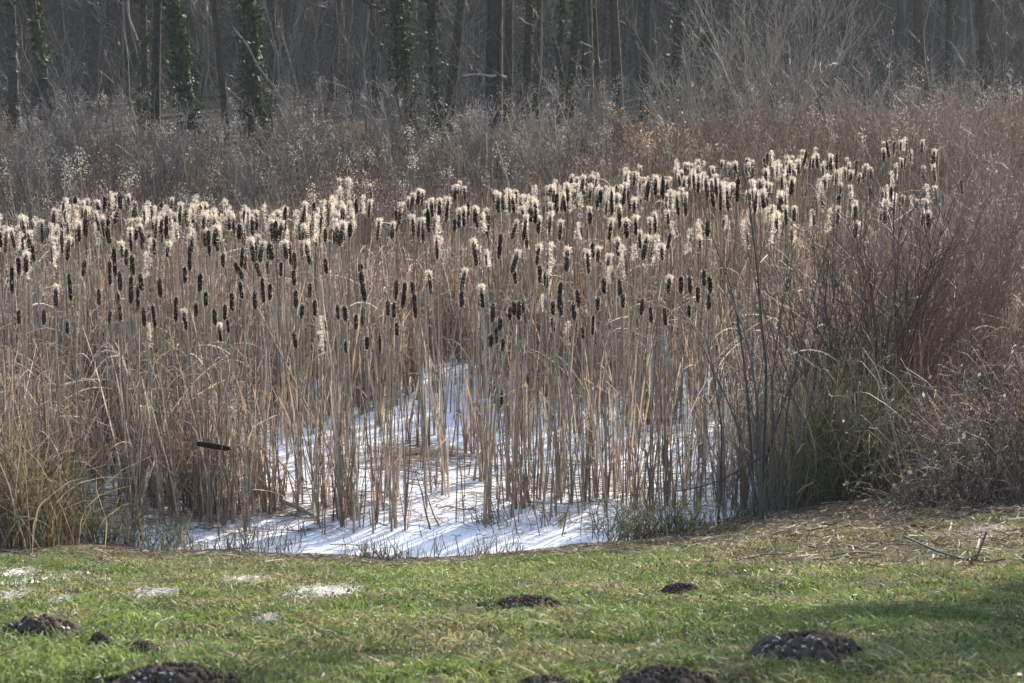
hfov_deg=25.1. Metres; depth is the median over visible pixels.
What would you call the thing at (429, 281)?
cattail
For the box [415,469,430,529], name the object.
bent stick
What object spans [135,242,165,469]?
cattail
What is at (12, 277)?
cattail
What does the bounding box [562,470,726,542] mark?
grass tussock
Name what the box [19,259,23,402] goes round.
cattail
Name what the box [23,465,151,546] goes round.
grass tussock
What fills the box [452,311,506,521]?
cattail
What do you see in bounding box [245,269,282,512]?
cattail
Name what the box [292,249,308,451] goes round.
cattail
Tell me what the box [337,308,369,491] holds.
cattail
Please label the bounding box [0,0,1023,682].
ground
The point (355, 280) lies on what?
cattail
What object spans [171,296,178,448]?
cattail
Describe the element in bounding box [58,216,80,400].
cattail
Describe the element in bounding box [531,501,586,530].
grass tussock
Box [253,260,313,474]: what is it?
cattail
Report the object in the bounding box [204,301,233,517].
cattail
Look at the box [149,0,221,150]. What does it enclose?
tree
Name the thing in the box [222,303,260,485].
cattail
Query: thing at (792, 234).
cattail
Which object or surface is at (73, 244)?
cattail
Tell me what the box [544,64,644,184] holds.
bush
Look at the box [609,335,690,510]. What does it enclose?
reed clump
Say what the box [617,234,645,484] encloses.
cattail
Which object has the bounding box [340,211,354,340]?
cattail
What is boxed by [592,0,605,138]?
tree
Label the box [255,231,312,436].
cattail
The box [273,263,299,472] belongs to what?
cattail
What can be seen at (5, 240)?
cattail
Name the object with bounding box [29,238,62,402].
cattail
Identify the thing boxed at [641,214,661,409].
cattail
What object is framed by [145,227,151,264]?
cattail
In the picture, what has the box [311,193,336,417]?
cattail
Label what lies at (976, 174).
bush
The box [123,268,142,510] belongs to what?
cattail
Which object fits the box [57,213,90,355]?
cattail
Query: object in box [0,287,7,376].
cattail
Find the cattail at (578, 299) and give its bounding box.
[572,285,598,496]
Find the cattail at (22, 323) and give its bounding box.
[14,248,31,415]
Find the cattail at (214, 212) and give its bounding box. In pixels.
[197,210,217,390]
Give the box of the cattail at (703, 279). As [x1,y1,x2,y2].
[696,269,708,501]
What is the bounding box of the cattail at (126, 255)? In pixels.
[99,236,129,463]
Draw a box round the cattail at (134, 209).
[131,206,137,309]
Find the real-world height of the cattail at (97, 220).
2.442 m
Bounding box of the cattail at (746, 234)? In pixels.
[739,212,774,390]
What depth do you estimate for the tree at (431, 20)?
54.59 m
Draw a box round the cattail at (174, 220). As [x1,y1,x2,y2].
[169,217,187,413]
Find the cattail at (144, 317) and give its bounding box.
[138,307,161,524]
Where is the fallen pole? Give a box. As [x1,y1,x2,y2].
[281,498,315,517]
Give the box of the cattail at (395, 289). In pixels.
[367,279,399,502]
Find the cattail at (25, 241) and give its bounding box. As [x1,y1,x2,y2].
[24,207,39,322]
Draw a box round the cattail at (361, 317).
[345,302,367,510]
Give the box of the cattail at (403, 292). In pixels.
[382,278,411,510]
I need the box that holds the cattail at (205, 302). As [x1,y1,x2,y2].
[181,283,231,514]
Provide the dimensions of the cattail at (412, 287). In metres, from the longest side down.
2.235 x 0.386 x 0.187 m
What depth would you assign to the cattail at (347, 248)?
28.21 m
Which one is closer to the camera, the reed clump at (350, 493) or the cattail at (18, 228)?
the reed clump at (350, 493)
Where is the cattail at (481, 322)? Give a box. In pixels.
[476,242,485,443]
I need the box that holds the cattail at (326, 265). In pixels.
[322,248,349,420]
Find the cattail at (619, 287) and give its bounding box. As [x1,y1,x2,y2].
[609,275,631,491]
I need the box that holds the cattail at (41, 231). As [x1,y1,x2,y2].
[38,216,53,342]
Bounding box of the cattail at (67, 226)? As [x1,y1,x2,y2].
[49,212,85,384]
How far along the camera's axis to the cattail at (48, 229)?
24.69 m
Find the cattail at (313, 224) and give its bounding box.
[289,206,332,436]
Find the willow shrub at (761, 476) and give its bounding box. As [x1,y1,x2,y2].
[674,132,841,523]
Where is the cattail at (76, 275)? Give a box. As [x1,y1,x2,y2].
[74,226,78,343]
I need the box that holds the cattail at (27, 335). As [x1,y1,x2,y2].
[23,242,39,397]
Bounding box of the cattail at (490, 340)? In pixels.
[483,327,505,524]
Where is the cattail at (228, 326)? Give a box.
[210,318,245,499]
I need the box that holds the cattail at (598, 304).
[586,296,637,499]
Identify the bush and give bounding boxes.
[0,105,76,225]
[7,54,126,201]
[97,95,236,215]
[202,109,310,227]
[243,83,362,213]
[343,55,441,188]
[423,75,551,205]
[494,76,602,213]
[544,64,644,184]
[602,101,706,214]
[621,11,762,189]
[655,118,757,224]
[659,0,892,186]
[714,0,882,172]
[793,161,939,305]
[807,38,909,204]
[834,119,1014,370]
[869,48,1013,215]
[870,154,1023,389]
[896,155,1023,285]
[903,241,1023,441]
[925,107,1023,252]
[932,122,1023,316]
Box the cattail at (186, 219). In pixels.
[184,203,202,355]
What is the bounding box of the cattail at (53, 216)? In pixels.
[47,207,56,312]
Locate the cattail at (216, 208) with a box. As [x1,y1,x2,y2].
[210,203,218,331]
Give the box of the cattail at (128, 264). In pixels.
[122,253,136,438]
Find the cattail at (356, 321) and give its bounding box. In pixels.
[315,314,358,532]
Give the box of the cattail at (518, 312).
[496,296,521,516]
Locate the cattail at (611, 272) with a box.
[604,256,617,468]
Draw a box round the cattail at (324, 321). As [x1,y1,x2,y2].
[317,309,341,492]
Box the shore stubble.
[15,450,859,558]
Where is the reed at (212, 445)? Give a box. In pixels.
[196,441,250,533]
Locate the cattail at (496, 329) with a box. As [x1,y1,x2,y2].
[475,323,499,527]
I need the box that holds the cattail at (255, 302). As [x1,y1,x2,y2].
[243,288,278,508]
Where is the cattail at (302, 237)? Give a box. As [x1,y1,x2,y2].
[287,217,306,435]
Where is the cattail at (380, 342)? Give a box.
[361,334,382,505]
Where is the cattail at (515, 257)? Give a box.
[452,246,522,480]
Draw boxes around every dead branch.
[232,26,323,167]
[279,17,311,148]
[460,73,506,78]
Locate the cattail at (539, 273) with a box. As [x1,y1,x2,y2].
[501,254,543,499]
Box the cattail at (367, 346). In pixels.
[364,329,384,532]
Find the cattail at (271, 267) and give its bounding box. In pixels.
[252,215,281,388]
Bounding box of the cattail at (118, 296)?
[114,292,135,468]
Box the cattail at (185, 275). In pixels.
[182,259,214,488]
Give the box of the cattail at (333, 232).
[322,215,338,421]
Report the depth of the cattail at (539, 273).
21.16 m
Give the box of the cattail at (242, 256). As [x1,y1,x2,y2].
[227,240,245,403]
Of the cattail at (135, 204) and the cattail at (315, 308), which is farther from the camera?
the cattail at (135, 204)
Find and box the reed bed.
[0,148,1023,545]
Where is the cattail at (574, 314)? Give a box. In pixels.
[565,298,590,509]
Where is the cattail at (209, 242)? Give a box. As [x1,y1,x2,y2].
[188,228,216,395]
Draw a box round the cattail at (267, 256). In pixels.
[254,240,297,473]
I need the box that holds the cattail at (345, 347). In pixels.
[343,342,359,494]
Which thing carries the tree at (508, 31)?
on the ground at (54, 46)
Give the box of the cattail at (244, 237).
[242,231,275,390]
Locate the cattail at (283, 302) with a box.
[273,211,285,380]
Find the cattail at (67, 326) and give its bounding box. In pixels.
[63,319,90,491]
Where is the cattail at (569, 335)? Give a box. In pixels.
[561,321,585,503]
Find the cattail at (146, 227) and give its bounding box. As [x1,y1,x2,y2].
[140,200,151,301]
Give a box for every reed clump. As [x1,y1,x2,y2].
[154,352,248,522]
[220,334,276,513]
[248,386,310,511]
[274,357,366,526]
[279,453,302,505]
[281,334,374,508]
[314,330,374,519]
[363,333,392,522]
[382,336,453,529]
[383,341,409,496]
[399,282,452,448]
[426,440,438,489]
[428,291,526,481]
[433,304,488,453]
[458,316,558,500]
[502,334,538,508]
[514,317,603,499]
[536,319,608,504]
[581,303,632,498]
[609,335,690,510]
[617,317,737,507]
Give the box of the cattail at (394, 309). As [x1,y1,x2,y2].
[382,299,398,522]
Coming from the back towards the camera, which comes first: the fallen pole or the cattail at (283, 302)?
the cattail at (283, 302)
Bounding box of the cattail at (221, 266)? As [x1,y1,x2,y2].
[219,231,232,367]
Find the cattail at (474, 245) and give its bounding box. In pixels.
[468,232,509,487]
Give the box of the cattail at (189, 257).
[187,243,192,451]
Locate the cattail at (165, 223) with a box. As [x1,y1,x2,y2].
[163,208,168,346]
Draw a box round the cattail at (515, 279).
[512,269,532,460]
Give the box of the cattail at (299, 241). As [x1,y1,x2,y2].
[288,240,331,426]
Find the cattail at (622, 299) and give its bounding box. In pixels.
[606,292,629,502]
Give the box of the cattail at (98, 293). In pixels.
[94,275,143,515]
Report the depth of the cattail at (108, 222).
23.83 m
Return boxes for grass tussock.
[0,366,163,552]
[0,368,150,537]
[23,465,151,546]
[65,485,184,547]
[102,508,222,549]
[462,496,513,527]
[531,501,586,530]
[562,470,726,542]
[637,483,738,535]
[695,429,865,511]
[708,324,966,502]
[725,350,924,505]
[839,372,976,491]
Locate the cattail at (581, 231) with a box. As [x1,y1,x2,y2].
[563,216,589,384]
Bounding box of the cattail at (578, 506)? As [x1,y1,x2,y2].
[549,306,607,513]
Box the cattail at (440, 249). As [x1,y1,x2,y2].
[432,236,464,423]
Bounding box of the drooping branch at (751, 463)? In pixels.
[678,454,765,490]
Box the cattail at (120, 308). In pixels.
[107,300,133,499]
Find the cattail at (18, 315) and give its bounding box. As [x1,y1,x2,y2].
[16,303,33,452]
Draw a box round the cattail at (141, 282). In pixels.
[130,266,165,520]
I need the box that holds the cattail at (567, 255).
[561,244,599,485]
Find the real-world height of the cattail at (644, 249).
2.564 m
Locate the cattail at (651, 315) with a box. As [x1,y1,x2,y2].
[621,303,662,509]
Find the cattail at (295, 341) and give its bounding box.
[292,328,320,526]
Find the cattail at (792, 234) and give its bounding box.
[767,214,810,404]
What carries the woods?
on the ground at (54, 46)
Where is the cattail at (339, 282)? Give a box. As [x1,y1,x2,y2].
[335,246,341,341]
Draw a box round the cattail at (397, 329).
[375,314,413,531]
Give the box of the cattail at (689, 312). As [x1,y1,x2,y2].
[680,305,714,481]
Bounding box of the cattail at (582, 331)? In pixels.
[568,321,600,489]
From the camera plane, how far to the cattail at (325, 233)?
24.50 m
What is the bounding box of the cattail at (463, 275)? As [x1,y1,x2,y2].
[406,262,470,494]
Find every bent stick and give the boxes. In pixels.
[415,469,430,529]
[421,475,438,524]
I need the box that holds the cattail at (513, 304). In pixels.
[500,292,531,513]
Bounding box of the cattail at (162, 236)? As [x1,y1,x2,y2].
[156,226,164,348]
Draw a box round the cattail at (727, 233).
[719,221,731,361]
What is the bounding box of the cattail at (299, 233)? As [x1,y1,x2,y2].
[298,218,318,424]
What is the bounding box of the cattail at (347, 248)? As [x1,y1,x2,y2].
[334,194,354,291]
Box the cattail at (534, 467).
[526,236,581,508]
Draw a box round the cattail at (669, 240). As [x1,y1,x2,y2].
[633,224,672,446]
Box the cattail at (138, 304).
[110,284,141,509]
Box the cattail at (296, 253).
[269,207,302,345]
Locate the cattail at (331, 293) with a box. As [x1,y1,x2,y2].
[327,215,333,410]
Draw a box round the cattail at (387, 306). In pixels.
[385,299,401,524]
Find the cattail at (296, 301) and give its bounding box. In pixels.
[281,284,308,501]
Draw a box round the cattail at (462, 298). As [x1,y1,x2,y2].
[455,283,490,521]
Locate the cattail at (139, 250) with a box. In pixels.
[134,199,145,306]
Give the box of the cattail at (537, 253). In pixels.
[508,241,543,453]
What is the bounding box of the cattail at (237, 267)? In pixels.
[231,256,362,478]
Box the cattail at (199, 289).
[187,264,211,518]
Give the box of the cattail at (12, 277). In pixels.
[5,258,15,463]
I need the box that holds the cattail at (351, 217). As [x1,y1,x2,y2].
[348,205,361,413]
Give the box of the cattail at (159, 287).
[156,275,180,457]
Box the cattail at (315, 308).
[312,300,344,521]
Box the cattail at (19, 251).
[17,231,35,348]
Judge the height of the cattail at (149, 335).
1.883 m
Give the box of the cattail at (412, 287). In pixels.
[395,280,431,493]
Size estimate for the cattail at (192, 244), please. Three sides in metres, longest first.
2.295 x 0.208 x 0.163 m
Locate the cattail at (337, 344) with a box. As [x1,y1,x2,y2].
[323,225,346,408]
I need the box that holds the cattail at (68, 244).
[60,233,73,401]
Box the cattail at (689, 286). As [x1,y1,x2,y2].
[685,271,700,483]
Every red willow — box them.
[722,190,925,488]
[730,244,949,434]
[742,133,1023,433]
[773,158,997,449]
[848,160,1023,433]
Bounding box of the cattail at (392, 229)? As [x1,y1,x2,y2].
[381,217,396,376]
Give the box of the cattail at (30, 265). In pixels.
[28,256,48,382]
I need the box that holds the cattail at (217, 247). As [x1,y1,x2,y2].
[210,237,222,399]
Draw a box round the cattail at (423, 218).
[415,216,436,434]
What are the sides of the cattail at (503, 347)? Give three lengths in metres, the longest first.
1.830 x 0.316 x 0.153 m
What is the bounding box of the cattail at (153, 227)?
[151,220,156,305]
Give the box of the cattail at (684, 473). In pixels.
[678,275,696,499]
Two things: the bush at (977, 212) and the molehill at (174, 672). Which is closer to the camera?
the molehill at (174, 672)
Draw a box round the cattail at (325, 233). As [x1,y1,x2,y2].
[299,227,328,428]
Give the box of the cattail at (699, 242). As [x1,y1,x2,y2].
[668,233,714,411]
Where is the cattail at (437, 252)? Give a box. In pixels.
[431,232,440,441]
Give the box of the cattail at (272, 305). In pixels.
[270,205,277,397]
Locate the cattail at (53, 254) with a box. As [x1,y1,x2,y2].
[47,232,65,465]
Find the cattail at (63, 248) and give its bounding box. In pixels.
[62,218,64,330]
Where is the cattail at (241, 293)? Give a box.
[223,271,265,511]
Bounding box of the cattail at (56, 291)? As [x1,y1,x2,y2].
[46,282,60,459]
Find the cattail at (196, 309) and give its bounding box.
[189,298,224,464]
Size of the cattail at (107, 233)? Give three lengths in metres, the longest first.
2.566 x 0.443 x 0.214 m
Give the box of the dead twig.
[903,531,986,559]
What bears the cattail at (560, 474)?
on the frozen pond
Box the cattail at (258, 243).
[253,236,273,432]
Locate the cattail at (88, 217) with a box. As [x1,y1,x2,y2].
[87,206,95,304]
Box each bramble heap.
[762,333,1023,516]
[774,356,1023,502]
[842,434,1023,517]
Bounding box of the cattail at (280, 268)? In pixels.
[278,262,307,457]
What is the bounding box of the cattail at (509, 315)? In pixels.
[461,300,515,511]
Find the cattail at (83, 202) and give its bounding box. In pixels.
[79,200,86,306]
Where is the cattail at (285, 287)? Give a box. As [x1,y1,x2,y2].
[270,207,293,365]
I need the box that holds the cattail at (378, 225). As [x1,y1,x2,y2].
[362,207,382,444]
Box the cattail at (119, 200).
[116,189,127,362]
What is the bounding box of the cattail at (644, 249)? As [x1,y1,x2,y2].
[616,229,651,481]
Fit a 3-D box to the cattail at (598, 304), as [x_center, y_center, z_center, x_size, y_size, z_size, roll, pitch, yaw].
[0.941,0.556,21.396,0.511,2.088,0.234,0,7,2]
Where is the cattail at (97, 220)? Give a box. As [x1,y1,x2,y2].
[92,203,107,290]
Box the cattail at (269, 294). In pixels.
[259,273,298,510]
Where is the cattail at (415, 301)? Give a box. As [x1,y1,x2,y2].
[411,293,427,507]
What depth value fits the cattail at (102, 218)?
24.16 m
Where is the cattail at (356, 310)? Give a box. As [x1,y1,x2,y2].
[336,216,363,414]
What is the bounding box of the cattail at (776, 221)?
[763,207,791,417]
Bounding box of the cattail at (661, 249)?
[655,242,720,445]
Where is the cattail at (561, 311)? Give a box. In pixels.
[532,300,568,519]
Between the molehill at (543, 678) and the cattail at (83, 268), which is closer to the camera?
the molehill at (543, 678)
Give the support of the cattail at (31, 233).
on the frozen pond
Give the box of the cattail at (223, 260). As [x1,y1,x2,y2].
[212,252,242,424]
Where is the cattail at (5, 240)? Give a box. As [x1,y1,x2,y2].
[2,219,10,373]
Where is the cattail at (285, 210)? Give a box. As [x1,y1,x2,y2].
[275,203,305,431]
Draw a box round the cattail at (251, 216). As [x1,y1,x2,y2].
[249,211,274,425]
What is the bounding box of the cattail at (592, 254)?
[580,243,611,463]
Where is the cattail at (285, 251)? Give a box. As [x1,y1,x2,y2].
[279,237,317,450]
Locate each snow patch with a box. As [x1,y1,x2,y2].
[0,566,41,577]
[0,570,89,583]
[1,585,34,601]
[47,592,88,605]
[123,584,181,598]
[222,573,270,584]
[253,611,291,624]
[276,581,362,598]
[952,525,1016,537]
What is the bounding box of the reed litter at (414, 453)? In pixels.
[53,396,842,558]
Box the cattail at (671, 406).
[669,222,692,431]
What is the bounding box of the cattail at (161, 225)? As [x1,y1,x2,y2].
[157,209,163,348]
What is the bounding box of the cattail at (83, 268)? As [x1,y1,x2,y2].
[58,255,86,446]
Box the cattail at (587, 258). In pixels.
[527,239,614,483]
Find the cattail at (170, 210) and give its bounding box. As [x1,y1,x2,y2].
[167,199,182,369]
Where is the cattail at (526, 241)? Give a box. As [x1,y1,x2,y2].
[521,222,537,436]
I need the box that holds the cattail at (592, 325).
[566,312,595,485]
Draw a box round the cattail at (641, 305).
[615,297,645,494]
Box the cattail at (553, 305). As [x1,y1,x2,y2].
[539,299,556,516]
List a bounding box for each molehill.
[0,613,94,640]
[86,631,113,648]
[94,661,243,682]
[119,639,165,657]
[477,593,578,611]
[518,674,581,682]
[604,663,730,682]
[653,582,704,596]
[734,629,866,666]
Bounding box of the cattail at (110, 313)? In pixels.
[102,298,116,500]
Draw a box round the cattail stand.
[0,130,965,498]
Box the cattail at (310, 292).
[307,281,336,507]
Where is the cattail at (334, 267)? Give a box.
[332,201,338,340]
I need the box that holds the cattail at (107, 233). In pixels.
[104,220,134,407]
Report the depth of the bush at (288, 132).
41.88 m
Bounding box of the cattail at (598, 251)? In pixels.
[588,244,653,440]
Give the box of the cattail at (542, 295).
[534,292,548,500]
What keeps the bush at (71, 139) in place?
on the ground at (54, 46)
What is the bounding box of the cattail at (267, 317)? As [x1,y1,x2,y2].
[261,217,278,395]
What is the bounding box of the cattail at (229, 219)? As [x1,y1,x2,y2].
[223,208,231,333]
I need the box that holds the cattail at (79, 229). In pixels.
[75,220,98,374]
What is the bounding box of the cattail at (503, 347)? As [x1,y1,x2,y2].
[474,337,505,520]
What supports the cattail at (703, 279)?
on the frozen pond
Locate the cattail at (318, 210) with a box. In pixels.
[307,206,321,393]
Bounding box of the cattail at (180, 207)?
[169,199,184,357]
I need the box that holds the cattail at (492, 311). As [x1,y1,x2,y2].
[471,303,496,518]
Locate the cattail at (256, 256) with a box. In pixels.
[254,242,267,455]
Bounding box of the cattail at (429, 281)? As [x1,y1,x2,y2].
[418,261,453,497]
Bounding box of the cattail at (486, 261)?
[477,246,499,470]
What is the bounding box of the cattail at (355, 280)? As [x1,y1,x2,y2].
[327,207,358,399]
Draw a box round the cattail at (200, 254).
[193,224,203,309]
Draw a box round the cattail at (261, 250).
[237,235,266,435]
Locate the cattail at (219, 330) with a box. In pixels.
[216,320,237,513]
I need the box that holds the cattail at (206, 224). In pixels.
[202,209,212,354]
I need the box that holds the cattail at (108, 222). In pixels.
[104,218,119,431]
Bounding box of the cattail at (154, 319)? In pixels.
[140,298,182,522]
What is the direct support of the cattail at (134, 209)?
on the frozen pond
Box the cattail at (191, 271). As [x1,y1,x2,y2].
[174,208,193,306]
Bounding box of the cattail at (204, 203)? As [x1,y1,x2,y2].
[201,193,231,360]
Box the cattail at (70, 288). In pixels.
[65,266,96,502]
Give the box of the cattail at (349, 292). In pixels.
[345,239,359,380]
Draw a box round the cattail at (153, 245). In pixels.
[142,235,163,429]
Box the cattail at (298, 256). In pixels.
[288,213,307,335]
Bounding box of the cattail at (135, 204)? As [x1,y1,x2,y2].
[134,202,156,298]
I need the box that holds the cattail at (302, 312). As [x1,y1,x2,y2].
[272,303,318,512]
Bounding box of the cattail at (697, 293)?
[674,275,710,492]
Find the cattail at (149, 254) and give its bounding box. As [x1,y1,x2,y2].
[139,235,154,404]
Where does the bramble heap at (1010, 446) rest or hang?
on the ground at (54, 46)
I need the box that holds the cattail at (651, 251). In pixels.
[635,227,660,458]
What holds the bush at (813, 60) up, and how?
on the ground at (54, 46)
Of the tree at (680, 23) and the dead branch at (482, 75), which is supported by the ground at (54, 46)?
the tree at (680, 23)
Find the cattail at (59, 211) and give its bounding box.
[55,205,84,302]
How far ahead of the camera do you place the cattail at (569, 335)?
21.21 m
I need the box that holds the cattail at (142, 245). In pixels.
[140,239,168,344]
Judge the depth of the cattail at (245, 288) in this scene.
25.53 m
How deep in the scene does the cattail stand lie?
26.73 m
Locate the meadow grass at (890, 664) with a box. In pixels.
[0,494,1023,682]
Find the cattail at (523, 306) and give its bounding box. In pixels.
[500,299,526,495]
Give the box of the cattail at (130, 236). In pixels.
[124,226,136,337]
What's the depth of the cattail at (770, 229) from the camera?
23.51 m
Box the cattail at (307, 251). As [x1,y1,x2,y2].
[302,238,336,461]
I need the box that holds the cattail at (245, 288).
[240,209,276,375]
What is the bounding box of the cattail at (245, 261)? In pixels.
[243,242,276,457]
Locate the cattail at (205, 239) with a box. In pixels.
[199,227,210,369]
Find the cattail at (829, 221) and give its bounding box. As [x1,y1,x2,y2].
[816,203,832,388]
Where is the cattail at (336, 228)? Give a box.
[325,218,350,457]
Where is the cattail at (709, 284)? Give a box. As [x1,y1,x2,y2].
[707,264,741,497]
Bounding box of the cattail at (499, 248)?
[480,228,507,452]
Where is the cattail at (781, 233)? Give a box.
[761,213,783,324]
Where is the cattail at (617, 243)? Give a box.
[600,233,624,453]
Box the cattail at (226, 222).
[217,205,235,342]
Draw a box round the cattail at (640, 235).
[637,227,648,409]
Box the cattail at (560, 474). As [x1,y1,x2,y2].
[534,269,575,502]
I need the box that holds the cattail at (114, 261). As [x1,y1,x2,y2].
[83,240,130,511]
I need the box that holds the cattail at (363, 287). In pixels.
[357,263,396,528]
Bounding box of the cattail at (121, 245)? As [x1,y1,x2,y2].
[112,238,137,427]
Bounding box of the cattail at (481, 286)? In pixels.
[473,280,494,516]
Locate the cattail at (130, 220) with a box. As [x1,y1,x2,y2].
[127,218,133,358]
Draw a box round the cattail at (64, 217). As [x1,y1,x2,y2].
[63,204,78,355]
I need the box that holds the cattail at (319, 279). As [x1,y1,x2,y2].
[299,229,330,390]
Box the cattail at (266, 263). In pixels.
[258,251,292,452]
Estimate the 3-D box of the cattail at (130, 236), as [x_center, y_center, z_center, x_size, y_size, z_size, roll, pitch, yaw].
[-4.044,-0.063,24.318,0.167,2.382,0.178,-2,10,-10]
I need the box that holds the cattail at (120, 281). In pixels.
[116,269,136,458]
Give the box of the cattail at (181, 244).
[177,218,183,283]
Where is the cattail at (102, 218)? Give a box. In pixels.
[96,210,119,366]
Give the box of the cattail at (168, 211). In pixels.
[161,197,201,362]
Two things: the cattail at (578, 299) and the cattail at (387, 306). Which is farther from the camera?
the cattail at (578, 299)
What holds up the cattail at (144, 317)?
on the frozen pond
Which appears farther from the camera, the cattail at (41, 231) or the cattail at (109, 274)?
the cattail at (41, 231)
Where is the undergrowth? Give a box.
[0,59,1023,298]
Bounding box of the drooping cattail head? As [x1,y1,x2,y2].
[497,377,512,475]
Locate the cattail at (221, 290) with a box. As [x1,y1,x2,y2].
[209,220,258,377]
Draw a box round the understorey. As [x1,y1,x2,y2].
[0,0,1023,167]
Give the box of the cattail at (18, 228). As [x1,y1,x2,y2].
[14,224,41,354]
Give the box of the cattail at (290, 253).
[287,237,314,430]
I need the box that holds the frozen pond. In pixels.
[2,291,1002,558]
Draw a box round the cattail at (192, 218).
[190,204,197,362]
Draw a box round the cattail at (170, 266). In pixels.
[154,230,176,341]
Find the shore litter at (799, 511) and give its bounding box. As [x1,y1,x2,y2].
[0,481,1023,584]
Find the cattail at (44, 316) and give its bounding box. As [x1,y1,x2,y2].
[41,309,47,448]
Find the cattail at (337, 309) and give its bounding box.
[313,298,349,514]
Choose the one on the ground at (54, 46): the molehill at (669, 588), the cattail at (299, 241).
the molehill at (669, 588)
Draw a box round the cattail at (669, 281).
[642,273,673,473]
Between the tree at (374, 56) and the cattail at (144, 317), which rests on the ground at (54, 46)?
the tree at (374, 56)
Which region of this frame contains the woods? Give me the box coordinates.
[0,0,1023,113]
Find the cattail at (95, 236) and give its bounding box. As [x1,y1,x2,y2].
[91,221,104,304]
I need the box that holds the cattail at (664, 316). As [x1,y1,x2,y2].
[661,303,685,508]
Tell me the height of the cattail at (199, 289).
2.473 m
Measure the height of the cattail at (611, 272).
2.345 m
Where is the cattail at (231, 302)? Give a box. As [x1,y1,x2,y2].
[208,287,249,520]
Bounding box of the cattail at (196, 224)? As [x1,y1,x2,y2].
[173,211,198,351]
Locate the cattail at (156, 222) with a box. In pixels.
[147,209,161,355]
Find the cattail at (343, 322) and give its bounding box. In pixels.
[307,209,361,408]
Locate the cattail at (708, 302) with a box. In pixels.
[692,293,711,474]
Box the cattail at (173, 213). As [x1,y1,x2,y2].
[169,209,180,346]
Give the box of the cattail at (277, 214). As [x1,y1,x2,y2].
[261,209,295,412]
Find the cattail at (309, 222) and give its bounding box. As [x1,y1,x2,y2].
[302,208,322,431]
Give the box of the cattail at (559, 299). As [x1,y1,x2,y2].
[540,274,563,527]
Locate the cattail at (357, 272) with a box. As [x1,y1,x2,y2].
[334,200,376,343]
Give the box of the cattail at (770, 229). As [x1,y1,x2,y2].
[751,204,776,409]
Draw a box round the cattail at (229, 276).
[217,231,230,339]
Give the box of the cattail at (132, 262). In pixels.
[128,254,154,487]
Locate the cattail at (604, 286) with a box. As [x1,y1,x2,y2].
[584,276,618,515]
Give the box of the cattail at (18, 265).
[15,246,47,437]
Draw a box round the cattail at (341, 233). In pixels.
[312,217,371,465]
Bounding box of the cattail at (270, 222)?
[268,214,332,443]
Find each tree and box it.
[0,0,24,136]
[21,0,68,143]
[30,0,42,112]
[83,0,105,100]
[130,0,159,134]
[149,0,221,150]
[150,0,161,132]
[209,0,234,158]
[223,0,278,155]
[267,0,280,107]
[327,0,340,100]
[355,0,435,154]
[369,0,380,112]
[413,0,455,148]
[442,0,470,141]
[483,0,503,160]
[503,0,513,130]
[512,0,542,141]
[532,0,540,125]
[544,0,570,129]
[555,0,581,141]
[575,0,602,153]
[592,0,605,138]
[609,0,625,138]
[639,0,650,119]
[658,0,691,143]
[769,0,777,109]
[809,0,828,158]
[913,0,932,115]
[942,0,952,104]
[978,0,990,130]
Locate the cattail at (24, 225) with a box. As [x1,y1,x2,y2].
[18,210,58,386]
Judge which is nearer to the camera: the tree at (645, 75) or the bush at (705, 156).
the bush at (705, 156)
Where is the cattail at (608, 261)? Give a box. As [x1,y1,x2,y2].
[595,242,613,463]
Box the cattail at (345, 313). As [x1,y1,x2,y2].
[341,301,372,527]
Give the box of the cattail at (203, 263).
[194,231,215,345]
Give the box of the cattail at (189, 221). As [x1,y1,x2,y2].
[171,205,208,425]
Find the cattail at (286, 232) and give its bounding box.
[257,229,289,417]
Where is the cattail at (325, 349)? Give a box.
[306,326,341,526]
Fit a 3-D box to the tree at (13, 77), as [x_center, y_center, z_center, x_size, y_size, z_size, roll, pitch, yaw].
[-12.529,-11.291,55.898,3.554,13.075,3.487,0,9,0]
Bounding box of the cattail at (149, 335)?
[144,322,156,509]
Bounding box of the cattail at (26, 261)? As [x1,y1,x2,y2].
[22,250,38,481]
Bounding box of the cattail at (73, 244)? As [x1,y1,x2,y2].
[60,230,90,362]
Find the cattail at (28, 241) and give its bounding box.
[26,226,46,389]
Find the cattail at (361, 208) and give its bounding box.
[338,193,365,340]
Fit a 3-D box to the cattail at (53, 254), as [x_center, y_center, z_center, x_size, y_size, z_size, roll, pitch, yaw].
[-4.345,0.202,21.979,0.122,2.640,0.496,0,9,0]
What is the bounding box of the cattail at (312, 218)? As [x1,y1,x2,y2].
[305,211,328,426]
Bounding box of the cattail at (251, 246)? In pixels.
[246,233,276,485]
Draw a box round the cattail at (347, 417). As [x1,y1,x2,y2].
[343,339,355,490]
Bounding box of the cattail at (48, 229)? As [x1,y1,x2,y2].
[36,215,54,378]
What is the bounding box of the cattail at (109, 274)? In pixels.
[106,260,113,475]
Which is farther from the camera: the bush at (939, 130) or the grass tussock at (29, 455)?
the bush at (939, 130)
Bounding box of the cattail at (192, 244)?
[189,228,202,358]
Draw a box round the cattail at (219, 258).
[215,206,229,291]
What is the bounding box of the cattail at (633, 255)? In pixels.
[630,243,658,418]
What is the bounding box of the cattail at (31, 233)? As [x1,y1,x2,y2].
[15,228,33,348]
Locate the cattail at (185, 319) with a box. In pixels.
[180,307,211,517]
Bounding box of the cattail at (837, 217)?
[834,199,840,327]
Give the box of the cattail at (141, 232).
[135,222,167,367]
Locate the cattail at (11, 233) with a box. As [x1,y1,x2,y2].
[8,221,24,336]
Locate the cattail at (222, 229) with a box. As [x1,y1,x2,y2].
[217,209,242,371]
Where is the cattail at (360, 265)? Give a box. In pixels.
[357,248,415,519]
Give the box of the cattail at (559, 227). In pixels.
[548,213,563,374]

